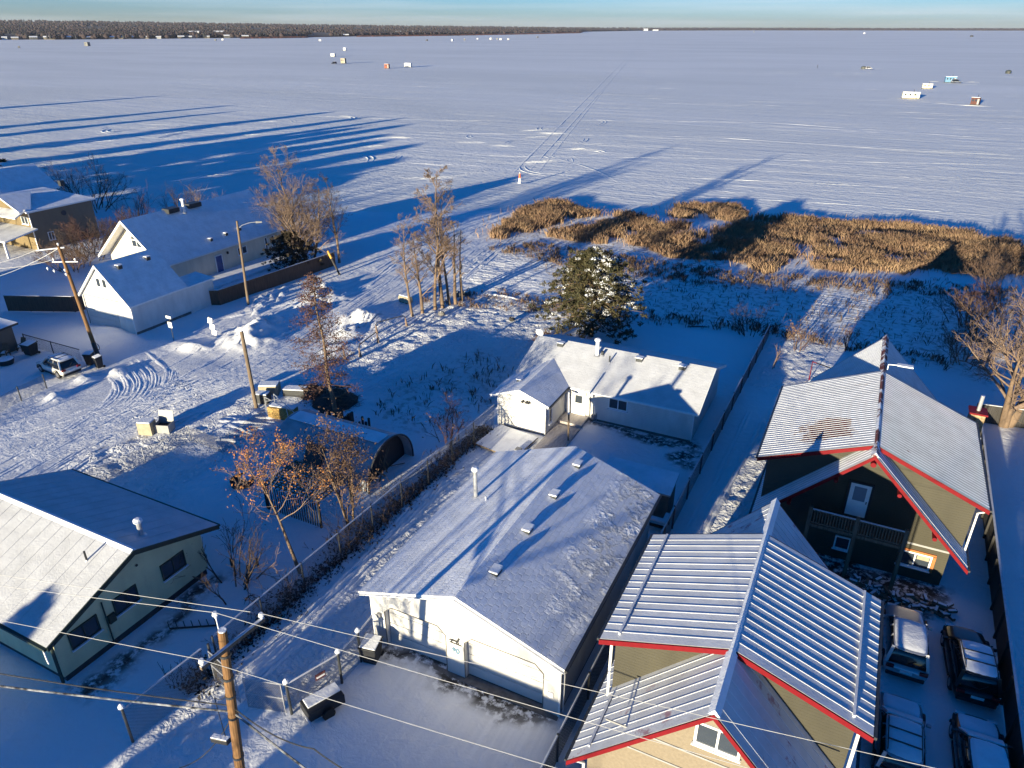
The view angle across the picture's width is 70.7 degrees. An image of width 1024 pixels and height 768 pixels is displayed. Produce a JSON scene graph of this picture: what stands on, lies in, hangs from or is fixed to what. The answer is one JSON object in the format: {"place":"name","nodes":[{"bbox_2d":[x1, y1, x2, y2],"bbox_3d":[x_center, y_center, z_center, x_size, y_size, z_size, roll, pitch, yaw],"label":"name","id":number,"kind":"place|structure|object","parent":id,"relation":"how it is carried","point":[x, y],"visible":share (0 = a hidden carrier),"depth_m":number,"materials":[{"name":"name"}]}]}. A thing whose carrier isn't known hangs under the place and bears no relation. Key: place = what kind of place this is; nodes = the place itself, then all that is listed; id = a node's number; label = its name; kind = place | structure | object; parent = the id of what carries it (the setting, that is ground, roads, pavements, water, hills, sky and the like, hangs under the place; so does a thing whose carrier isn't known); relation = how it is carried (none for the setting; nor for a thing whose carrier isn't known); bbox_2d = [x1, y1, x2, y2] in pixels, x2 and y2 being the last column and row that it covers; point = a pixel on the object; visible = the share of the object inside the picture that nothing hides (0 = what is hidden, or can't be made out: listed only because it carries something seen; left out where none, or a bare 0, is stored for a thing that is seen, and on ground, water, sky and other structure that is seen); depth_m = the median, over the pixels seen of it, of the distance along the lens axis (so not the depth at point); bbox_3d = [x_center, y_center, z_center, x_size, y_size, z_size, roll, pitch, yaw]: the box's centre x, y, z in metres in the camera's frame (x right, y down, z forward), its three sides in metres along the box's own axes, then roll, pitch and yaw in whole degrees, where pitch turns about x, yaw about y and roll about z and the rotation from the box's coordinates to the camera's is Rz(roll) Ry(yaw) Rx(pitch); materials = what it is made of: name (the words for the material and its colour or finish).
{"place":"outdoors","nodes":[
{"label":"outdoors","id":0,"kind":"place"},
{"bbox_2d":[98,190,297,288],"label":"house","id":1,"kind":"structure","parent":0,"point":[192,237],"depth_m":90.07,"materials":[{"name":"beige"}]},
{"bbox_2d":[229,472,255,489],"bbox_3d":[-18.418,6.584,49.470,1.560,0.486,1.807,12,29,24],"label":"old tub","id":2,"kind":"object","parent":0,"point":[233,484],"visible":0.61,"depth_m":49.43,"materials":[{"name":"plastic"}]},
{"bbox_2d":[227,548,258,571],"bbox_3d":[-15.444,10.222,41.613,1.500,0.820,0.900,12,29,24],"label":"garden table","id":3,"kind":"object","parent":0,"point":[241,559],"visible":0.51,"depth_m":41.45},
{"bbox_2d":[0,209,1023,767],"bbox_3d":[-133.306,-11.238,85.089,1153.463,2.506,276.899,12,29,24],"label":"snow ground","id":4,"kind":"structure","parent":0,"point":[50,731],"depth_m":52.59,"materials":[{"name":"snow"}]},
{"bbox_2d":[0,318,18,355],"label":"shed","id":5,"kind":"structure","parent":4,"relation":"on","point":[7,333],"depth_m":68.90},
{"bbox_2d":[0,374,46,411],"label":"wire fence","id":6,"kind":"object","parent":4,"relation":"on","point":[19,396],"visible":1,"depth_m":60.33,"materials":[{"name":"metal"}]},
{"bbox_2d":[19,340,39,355],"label":"compost bin","id":7,"kind":"object","parent":4,"relation":"on","point":[29,347],"visible":1,"depth_m":68.42,"materials":[{"name":"black plastic"}]},
{"bbox_2d":[3,295,85,311],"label":"board fence","id":8,"kind":"object","parent":4,"relation":"on","point":[40,303],"visible":0.61,"depth_m":79.04,"materials":[{"name":"wood"}]},
{"bbox_2d":[0,164,97,258],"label":"house","id":9,"kind":"structure","parent":4,"relation":"on","point":[35,204],"depth_m":102.49,"materials":[{"name":"brown"}]},
{"bbox_2d":[36,352,80,378],"bbox_3d":[-40.983,-1.903,65.092,4.400,1.772,2.240,15,30,27],"label":"parked suv","id":10,"kind":"object","parent":4,"relation":"on","point":[60,365],"visible":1,"depth_m":64.19,"materials":[{"name":"white paint"}]},
{"bbox_2d":[32,238,96,272],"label":"bush","id":11,"kind":"object","parent":4,"relation":"on","point":[77,251],"visible":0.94,"depth_m":91.56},
{"bbox_2d":[36,243,99,354],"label":"utility pole","id":12,"kind":"object","parent":4,"relation":"on","point":[84,318],"visible":0.97,"depth_m":66.38,"materials":[{"name":"brown wood"}]},
{"bbox_2d":[47,216,110,261],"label":"bush","id":13,"kind":"object","parent":4,"relation":"on","point":[75,236],"visible":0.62,"depth_m":96.66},
{"bbox_2d":[59,215,114,249],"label":"bush","id":14,"kind":"object","parent":4,"relation":"on","point":[73,228],"visible":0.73,"depth_m":100.55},
{"bbox_2d":[41,152,138,212],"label":"bush","id":15,"kind":"object","parent":4,"relation":"on","point":[109,183],"visible":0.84,"depth_m":122.09,"materials":[{"name":"plant"}]},
{"bbox_2d":[0,469,219,682],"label":"bungalow","id":16,"kind":"object","parent":4,"relation":"on","point":[74,528],"visible":0.98,"depth_m":36.48,"materials":[{"name":"green"}]},
{"bbox_2d":[66,614,103,652],"bbox_3d":[-20.453,11.896,34.570,0.210,1.045,1.600,12,29,24],"label":"window","id":17,"kind":"structure","parent":16,"relation":"in","point":[91,627],"depth_m":34.57,"materials":[{"name":"black glass"}]},
{"bbox_2d":[111,584,141,617],"bbox_3d":[-19.427,10.895,36.371,0.210,1.045,1.450,12,29,24],"label":"window","id":18,"kind":"structure","parent":16,"relation":"in","point":[120,607],"depth_m":36.37,"materials":[{"name":"black glass"}]},
{"bbox_2d":[159,550,188,582],"bbox_3d":[-18.133,9.746,38.698,0.210,1.045,1.600,12,29,24],"label":"window","id":19,"kind":"structure","parent":16,"relation":"in","point":[171,567],"depth_m":38.69,"materials":[{"name":"black glass"}]},
{"bbox_2d":[105,183,159,218],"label":"bush","id":20,"kind":"object","parent":4,"relation":"on","point":[140,203],"visible":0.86,"depth_m":113.54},
{"bbox_2d":[136,418,155,435],"bbox_3d":[-27.961,3.279,55.301,1.100,1.150,0.800,3,26,6],"label":"wooden chest","id":21,"kind":"object","parent":4,"relation":"on","point":[145,426],"visible":1,"depth_m":54.99,"materials":[{"name":"beige wood"}]},
{"bbox_2d":[78,248,214,334],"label":"garage","id":22,"kind":"structure","parent":4,"relation":"on","point":[137,293],"depth_m":74.36,"materials":[{"name":"white"}]},
{"bbox_2d":[86,301,121,328],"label":"garage door","id":23,"kind":"structure","parent":22,"relation":"in","point":[99,314],"depth_m":74.42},
{"bbox_2d":[118,648,207,742],"bbox_3d":[-15.497,13.917,32.414,0.258,2.540,4.045,16,30,29],"label":"chain link fence","id":24,"kind":"object","parent":4,"relation":"on","point":[121,707],"visible":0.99,"depth_m":32.22,"materials":[{"name":"metal"}]},
{"bbox_2d":[153,409,175,433],"bbox_3d":[-26.788,2.920,55.578,1.200,1.548,1.087,3,26,6],"label":"storage box","id":25,"kind":"object","parent":4,"relation":"on","point":[164,423],"visible":1,"depth_m":55.71,"materials":[{"name":"white plastic"}]},
{"bbox_2d":[86,409,266,480],"bbox_3d":[-24.641,4.732,52.234,14.490,1.460,3.221,-17,31,-30],"label":"wire fence","id":26,"kind":"object","parent":4,"relation":"on","point":[221,443],"visible":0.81,"depth_m":52.89,"materials":[{"name":"metal"}]},
{"bbox_2d":[157,180,206,207],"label":"bush","id":27,"kind":"object","parent":4,"relation":"on","point":[176,199],"visible":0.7,"depth_m":115.46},
{"bbox_2d":[172,518,284,582],"bbox_3d":[-16.345,9.736,39.847,6.457,3.524,5.194,23,34,38],"label":"bush","id":28,"kind":"object","parent":4,"relation":"on","point":[232,551],"visible":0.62,"depth_m":40.74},
{"bbox_2d":[198,611,264,767],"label":"utility pole","id":29,"kind":"object","parent":4,"relation":"on","point":[223,653],"visible":0.99,"depth_m":23.91,"materials":[{"name":"brown wood"}]},
{"bbox_2d":[0,685,305,767],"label":"telephone cable","id":30,"kind":"object","parent":29,"relation":"attached to","point":[199,708],"visible":0.98,"depth_m":25.21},
{"bbox_2d":[0,673,341,767],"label":"telephone cable","id":31,"kind":"object","parent":29,"relation":"attached to","point":[181,700],"visible":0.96,"depth_m":25.07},
{"bbox_2d":[0,620,554,767],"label":"power line","id":32,"kind":"object","parent":29,"relation":"attached to","point":[294,688],"visible":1,"depth_m":21.46,"materials":[{"name":"metal"}]},
{"bbox_2d":[3,586,746,767],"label":"power line","id":33,"kind":"object","parent":29,"relation":"attached to","point":[399,667],"visible":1,"depth_m":21.46,"materials":[{"name":"metal"}]},
{"bbox_2d":[3,575,932,767],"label":"power line","id":34,"kind":"object","parent":29,"relation":"attached to","point":[492,667],"visible":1,"depth_m":22.35,"materials":[{"name":"metal"}]},
{"bbox_2d":[198,497,272,607],"bbox_3d":[-14.987,9.648,39.099,4.258,4.342,6.991,-18,31,-32],"label":"bush","id":35,"kind":"object","parent":4,"relation":"on","point":[247,577],"visible":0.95,"depth_m":39.78,"materials":[{"name":"plant"}]},
{"bbox_2d":[206,643,285,712],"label":"chain link gate","id":36,"kind":"structure","parent":4,"relation":"on","point":[213,666],"depth_m":32.66,"materials":[{"name":"metal"}]},
{"bbox_2d":[240,330,257,407],"bbox_3d":[-21.092,-1.029,57.953,0.435,6.933,0.320,12,29,24],"label":"wooden pole","id":37,"kind":"object","parent":4,"relation":"on","point":[253,393],"visible":1,"depth_m":57.81,"materials":[{"name":"brown wood"}]},
{"bbox_2d":[236,221,261,304],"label":"street lamp","id":38,"kind":"object","parent":4,"relation":"on","point":[243,269],"visible":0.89,"depth_m":78.51,"materials":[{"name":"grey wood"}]},
{"bbox_2d":[258,381,280,395],"bbox_3d":[-20.589,0.372,61.356,1.600,1.000,1.000,-1,26,-2],"label":"cardboard crate","id":39,"kind":"object","parent":4,"relation":"on","point":[273,387],"visible":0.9,"depth_m":60.90,"materials":[{"name":"cardboard"}]},
{"bbox_2d":[208,252,335,304],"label":"board fence","id":40,"kind":"object","parent":4,"relation":"on","point":[233,292],"visible":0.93,"depth_m":86.17,"materials":[{"name":"wood"}]},
{"bbox_2d":[209,424,335,573],"bbox_3d":[-12.862,6.656,40.227,5.962,8.946,7.703,-5,27,-11],"label":"maple tree","id":41,"kind":"object","parent":4,"relation":"on","point":[283,448],"visible":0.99,"depth_m":39.84,"materials":[{"name":"orange plant"}]},
{"bbox_2d":[267,402,297,419],"bbox_3d":[-18.237,2.230,57.538,2.300,1.050,0.900,7,27,15],"label":"straw bale","id":42,"kind":"object","parent":4,"relation":"on","point":[275,411],"visible":0.73,"depth_m":57.21},
{"bbox_2d":[260,229,323,273],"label":"evergreen tree","id":43,"kind":"object","parent":4,"relation":"on","point":[284,237],"visible":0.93,"depth_m":91.14,"materials":[{"name":"green plant"}]},
{"bbox_2d":[243,144,344,260],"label":"birch tree","id":44,"kind":"object","parent":4,"relation":"on","point":[287,208],"visible":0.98,"depth_m":90.60,"materials":[{"name":"brown plant"}]},
{"bbox_2d":[282,385,306,396],"bbox_3d":[-18.353,0.605,61.225,1.900,0.700,0.900,3,26,6],"label":"chest freezer","id":45,"kind":"object","parent":4,"relation":"on","point":[292,390],"visible":0.85,"depth_m":60.88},
{"bbox_2d":[261,197,332,247],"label":"bush","id":46,"kind":"object","parent":4,"relation":"on","point":[310,207],"visible":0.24,"depth_m":99.17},
{"bbox_2d":[260,180,344,230],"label":"bush","id":47,"kind":"object","parent":4,"relation":"on","point":[295,207],"visible":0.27,"depth_m":106.05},
{"bbox_2d":[263,460,350,527],"bbox_3d":[-13.147,7.027,46.671,4.500,2.070,3.200,12,29,24],"label":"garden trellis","id":48,"kind":"object","parent":4,"relation":"on","point":[297,490],"visible":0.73,"depth_m":45.73,"materials":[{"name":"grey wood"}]},
{"bbox_2d":[297,382,325,400],"bbox_3d":[-17.038,0.508,61.422,3.722,1.608,3.240,12,29,24],"label":"brush pile","id":49,"kind":"object","parent":4,"relation":"on","point":[311,388],"visible":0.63,"depth_m":60.76,"materials":[{"name":"brown plant"}]},
{"bbox_2d":[300,682,344,729],"bbox_3d":[-8.515,14.586,32.714,1.851,0.875,1.589,-22,33,-37],"label":"garbage dumpster","id":50,"kind":"object","parent":4,"relation":"on","point":[314,707],"visible":1,"depth_m":32.48,"materials":[{"name":"black plastic"}]},
{"bbox_2d":[157,421,491,692],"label":"fence undergrowth","id":51,"kind":"object","parent":4,"relation":"on","point":[383,511],"visible":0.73,"depth_m":43.02,"materials":[{"name":"plant"}]},
{"bbox_2d":[284,272,366,414],"bbox_3d":[-14.332,-2.624,54.947,5.705,12.468,6.199,-13,29,-25],"label":"larch tree","id":52,"kind":"object","parent":4,"relation":"on","point":[326,362],"visible":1,"depth_m":54.19,"materials":[{"name":"brown plant"}]},
{"bbox_2d":[283,615,373,714],"bbox_3d":[-8.270,13.226,33.983,0.730,2.390,5.316,19,32,33],"label":"chain link fence","id":53,"kind":"object","parent":4,"relation":"on","point":[286,682],"visible":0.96,"depth_m":33.45,"materials":[{"name":"metal"}]},
{"bbox_2d":[309,173,352,262],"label":"birch tree","id":54,"kind":"object","parent":4,"relation":"on","point":[333,219],"visible":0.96,"depth_m":91.80,"materials":[{"name":"brown plant"}]},
{"bbox_2d":[169,424,493,704],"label":"dead weeds","id":55,"kind":"object","parent":4,"relation":"on","point":[209,674],"visible":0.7,"depth_m":42.15,"materials":[{"name":"plant"}]},
{"bbox_2d":[310,383,365,411],"bbox_3d":[-14.736,0.999,59.934,5.376,1.962,4.235,12,29,24],"label":"brush pile","id":56,"kind":"object","parent":4,"relation":"on","point":[345,400],"visible":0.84,"depth_m":59.45,"materials":[{"name":"plant"}]},
{"bbox_2d":[293,398,391,526],"bbox_3d":[-10.199,5.249,43.512,5.215,8.519,5.788,-16,30,-29],"label":"maple tree","id":57,"kind":"object","parent":4,"relation":"on","point":[343,461],"visible":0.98,"depth_m":43.64,"materials":[{"name":"brown plant"}]},
{"bbox_2d":[272,409,413,493],"bbox_3d":[-12.075,4.203,51.486,8.850,2.878,5.522,12,29,24],"label":"quonset hut","id":58,"kind":"object","parent":4,"relation":"on","point":[394,447],"visible":0.77,"depth_m":50.47,"materials":[{"name":"metal"}]},
{"bbox_2d":[319,408,370,426],"bbox_3d":[-13.220,2.707,56.073,4.940,1.492,0.846,12,29,24],"label":"timber stack","id":59,"kind":"object","parent":4,"relation":"on","point":[350,417],"visible":0.29,"depth_m":55.87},
{"bbox_2d":[211,404,493,664],"bbox_3d":[-7.835,7.743,45.289,0.090,2.210,26.864,14,29,25],"label":"chain link fence","id":60,"kind":"object","parent":4,"relation":"on","point":[338,539],"visible":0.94,"depth_m":42.15,"materials":[{"name":"metal"}]},
{"bbox_2d":[357,633,383,664],"bbox_3d":[-6.892,13.039,35.392,0.952,1.278,0.991,7,27,13],"label":"wheelie bin","id":61,"kind":"object","parent":4,"relation":"on","point":[369,648],"visible":1,"depth_m":35.10,"materials":[{"name":"black plastic"}]},
{"bbox_2d":[0,221,765,698],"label":"snow ridges","id":62,"kind":"object","parent":4,"relation":"on","point":[68,441],"visible":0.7,"depth_m":59.70,"materials":[{"name":"snow"}]},
{"bbox_2d":[389,213,425,316],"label":"poplar tree","id":63,"kind":"object","parent":4,"relation":"on","point":[405,274],"visible":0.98,"depth_m":75.65,"materials":[{"name":"brown plant"}]},
{"bbox_2d":[399,231,440,313],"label":"poplar tree","id":64,"kind":"object","parent":4,"relation":"on","point":[420,292],"visible":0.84,"depth_m":76.96,"materials":[{"name":"brown plant"}]},
{"bbox_2d":[418,209,454,309],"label":"poplar tree","id":65,"kind":"object","parent":4,"relation":"on","point":[435,265],"visible":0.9,"depth_m":76.71,"materials":[{"name":"brown plant"}]},
{"bbox_2d":[411,165,471,307],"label":"poplar tree","id":66,"kind":"object","parent":4,"relation":"on","point":[434,207],"visible":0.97,"depth_m":76.08,"materials":[{"name":"brown plant"}]},
{"bbox_2d":[424,192,463,304],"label":"poplar tree","id":67,"kind":"object","parent":4,"relation":"on","point":[447,291],"visible":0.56,"depth_m":78.87,"materials":[{"name":"brown plant"}]},
{"bbox_2d":[422,391,471,447],"bbox_3d":[-4.381,2.609,53.725,3.726,3.997,4.424,12,29,24],"label":"bush","id":68,"kind":"object","parent":4,"relation":"on","point":[445,427],"visible":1,"depth_m":53.48,"materials":[{"name":"brown plant"}]},
{"bbox_2d":[476,424,537,451],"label":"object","id":69,"kind":"object","parent":4,"relation":"on","point":[501,437],"visible":0.75,"depth_m":54.08,"materials":[{"name":"grey wood"}]},
{"bbox_2d":[359,446,661,720],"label":"garage","id":70,"kind":"structure","parent":4,"relation":"on","point":[520,562],"depth_m":35.44,"materials":[{"name":"white"}]},
{"bbox_2d":[384,608,447,670],"bbox_3d":[-4.609,12.281,35.246,3.530,2.765,0.401,12,29,24],"label":"garage door","id":71,"kind":"structure","parent":70,"relation":"in","point":[408,631],"depth_m":35.43,"materials":[{"name":"metal"}]},
{"bbox_2d":[464,639,543,709],"bbox_3d":[-0.336,13.225,33.336,4.080,2.765,0.401,12,29,24],"label":"garage door","id":72,"kind":"structure","parent":70,"relation":"in","point":[532,688],"depth_m":33.51,"materials":[{"name":"metal"}]},
{"bbox_2d":[529,246,647,343],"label":"evergreen tree","id":73,"kind":"object","parent":4,"relation":"on","point":[586,270],"visible":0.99,"depth_m":69.02,"materials":[{"name":"green plant"}]},
{"bbox_2d":[489,329,726,448],"bbox_3d":[7.619,0.118,57.012,15.195,5.904,15.803,12,29,24],"label":"bungalow","id":74,"kind":"object","parent":4,"relation":"on","point":[671,396],"visible":0.92,"depth_m":56.00,"materials":[{"name":"white"}]},
{"bbox_2d":[571,390,585,415],"bbox_3d":[5.277,1.488,57.154,1.190,2.230,0.155,12,29,24],"label":"door","id":75,"kind":"structure","parent":74,"relation":"in","point":[578,403],"depth_m":57.12,"materials":[{"name":"metal"}]},
{"bbox_2d":[607,398,627,412],"bbox_3d":[8.157,1.616,55.613,1.650,0.995,0.210,12,29,24],"label":"window","id":76,"kind":"structure","parent":74,"relation":"in","point":[613,404],"depth_m":55.65,"materials":[{"name":"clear glass"}]},
{"bbox_2d":[606,456,679,517],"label":"shed","id":77,"kind":"structure","parent":4,"relation":"on","point":[662,482],"depth_m":45.98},
{"bbox_2d":[540,323,770,767],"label":"fence","id":78,"kind":"object","parent":4,"relation":"on","point":[578,700],"visible":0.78,"depth_m":35.54,"materials":[{"name":"metal"}]},
{"bbox_2d":[371,241,1023,428],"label":"dry grass","id":79,"kind":"structure","parent":4,"relation":"on","point":[820,279],"depth_m":84.71,"materials":[{"name":"plant"}]},
{"bbox_2d":[564,498,883,767],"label":"cabin","id":80,"kind":"object","parent":4,"relation":"on","point":[765,618],"visible":1,"depth_m":26.76,"materials":[{"name":"beige"}]},
{"bbox_2d":[691,723,740,763],"bbox_3d":[6.906,11.979,24.239,1.650,1.095,0.210,12,29,24],"label":"window","id":81,"kind":"structure","parent":80,"relation":"in","point":[710,738],"depth_m":24.32,"materials":[{"name":"white glass"}]},
{"bbox_2d":[727,303,789,336],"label":"bush","id":82,"kind":"object","parent":4,"relation":"on","point":[740,321],"visible":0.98,"depth_m":72.58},
{"bbox_2d":[786,320,817,351],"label":"bush","id":83,"kind":"object","parent":4,"relation":"on","point":[800,336],"visible":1,"depth_m":68.78,"materials":[{"name":"brown plant"}]},
{"bbox_2d":[749,335,991,590],"bbox_3d":[23.179,3.764,45.454,12.995,9.000,18.550,12,29,24],"label":"cabin","id":84,"kind":"object","parent":4,"relation":"on","point":[872,455],"visible":0.99,"depth_m":40.44,"materials":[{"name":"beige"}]},
{"bbox_2d":[831,535,850,552],"bbox_3d":[19.127,9.247,41.853,0.950,0.945,0.210,12,29,24],"label":"window","id":85,"kind":"structure","parent":84,"relation":"in","point":[841,543],"depth_m":41.88,"materials":[{"name":"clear glass"}]},
{"bbox_2d":[842,479,874,519],"bbox_3d":[19.352,6.460,40.355,1.290,2.280,0.155,12,29,24],"label":"door","id":86,"kind":"structure","parent":84,"relation":"in","point":[859,494],"depth_m":40.30,"materials":[{"name":"metal"}]},
{"bbox_2d":[894,547,936,572],"bbox_3d":[22.445,9.780,40.272,1.965,1.200,0.210,12,29,24],"label":"window","id":87,"kind":"structure","parent":84,"relation":"in","point":[911,558],"depth_m":40.21,"materials":[{"name":"clear glass"}]},
{"bbox_2d":[871,690,931,767],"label":"parked car","id":88,"kind":"object","parent":4,"relation":"on","point":[901,728],"visible":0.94,"depth_m":30.15,"materials":[{"name":"grey paint"}]},
{"bbox_2d":[848,573,957,621],"bbox_3d":[20.881,11.511,38.834,5.492,0.998,2.202,12,29,24],"label":"firewood pile","id":89,"kind":"object","parent":4,"relation":"on","point":[924,603],"visible":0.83,"depth_m":38.73,"materials":[{"name":"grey wood"}]},
{"bbox_2d":[881,602,932,683],"bbox_3d":[19.600,12.484,35.886,2.320,1.836,4.850,12,29,23],"label":"parked suv","id":90,"kind":"object","parent":4,"relation":"on","point":[905,648],"visible":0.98,"depth_m":34.45,"materials":[{"name":"grey paint"}]},
{"bbox_2d":[933,315,1005,369],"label":"bush","id":91,"kind":"object","parent":4,"relation":"on","point":[952,343],"visible":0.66,"depth_m":66.18,"materials":[{"name":"plant"}]},
{"bbox_2d":[940,623,1001,709],"bbox_3d":[22.017,13.113,34.603,2.300,1.842,4.750,10,28,20],"label":"parked suv","id":92,"kind":"object","parent":4,"relation":"on","point":[972,671],"visible":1,"depth_m":33.32,"materials":[{"name":"black paint"}]},
{"bbox_2d":[931,276,1019,329],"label":"bush","id":93,"kind":"object","parent":4,"relation":"on","point":[965,304],"visible":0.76,"depth_m":74.03,"materials":[{"name":"plant"}]},
{"bbox_2d":[949,710,1012,767],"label":"parked car","id":94,"kind":"object","parent":4,"relation":"on","point":[977,742],"visible":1,"depth_m":30.02,"materials":[{"name":"grey paint"}]},
{"bbox_2d":[943,286,1023,352],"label":"bush","id":95,"kind":"object","parent":4,"relation":"on","point":[974,313],"visible":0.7,"depth_m":70.04,"materials":[{"name":"plant"}]},
{"bbox_2d":[946,287,1023,428],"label":"cottonwood tree","id":96,"kind":"object","parent":4,"relation":"on","point":[1007,418],"visible":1,"depth_m":54.92,"materials":[{"name":"brown plant"}]},
{"bbox_2d":[959,248,1023,322],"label":"bush","id":97,"kind":"object","parent":4,"relation":"on","point":[991,264],"visible":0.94,"depth_m":78.25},
{"bbox_2d":[977,403,1023,427],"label":"board fence","id":98,"kind":"object","parent":4,"relation":"on","point":[994,413],"visible":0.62,"depth_m":56.31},
{"bbox_2d":[980,427,1023,767],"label":"board fence","id":99,"kind":"object","parent":4,"relation":"on","point":[1013,719],"visible":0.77,"depth_m":35.40,"materials":[{"name":"wood"}]},
{"bbox_2d":[0,30,1023,244],"bbox_3d":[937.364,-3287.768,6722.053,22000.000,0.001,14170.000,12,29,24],"label":"lake ice","id":100,"kind":"structure","parent":0,"point":[541,69],"depth_m":256.07,"materials":[{"name":"snow"}]},
{"bbox_2d":[240,32,581,38],"bbox_3d":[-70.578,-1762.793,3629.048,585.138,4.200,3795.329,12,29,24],"label":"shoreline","id":101,"kind":"structure","parent":100,"relation":"on","point":[394,35],"depth_m":2545.02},
{"bbox_2d":[0,40,1023,216],"bbox_3d":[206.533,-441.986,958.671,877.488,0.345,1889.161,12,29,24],"label":"lake trails","id":102,"kind":"object","parent":100,"relation":"on","point":[534,163],"visible":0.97,"depth_m":176.57,"materials":[{"name":"snow"}]},
{"bbox_2d":[475,196,1023,281],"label":"reeds","id":103,"kind":"object","parent":100,"relation":"on","point":[939,246],"visible":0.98,"depth_m":104.49,"materials":[{"name":"plant"}]},
{"bbox_2d":[0,21,1023,39],"bbox_3d":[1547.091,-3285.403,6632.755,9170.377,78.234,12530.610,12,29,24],"label":"shore","id":104,"kind":"structure","parent":0,"point":[9,36],"depth_m":3733.55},
{"bbox_2d":[0,19,1023,38],"bbox_3d":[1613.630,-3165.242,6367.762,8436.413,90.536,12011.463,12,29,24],"label":"forest","id":105,"kind":"object","parent":104,"relation":"on","point":[73,30],"visible":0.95,"depth_m":3680.33,"materials":[{"name":"plant"}]},
{"bbox_2d":[0,0,1023,28],"label":"sky","id":106,"kind":"structure","parent":0,"point":[873,14],"materials":[{"name":"blue"}]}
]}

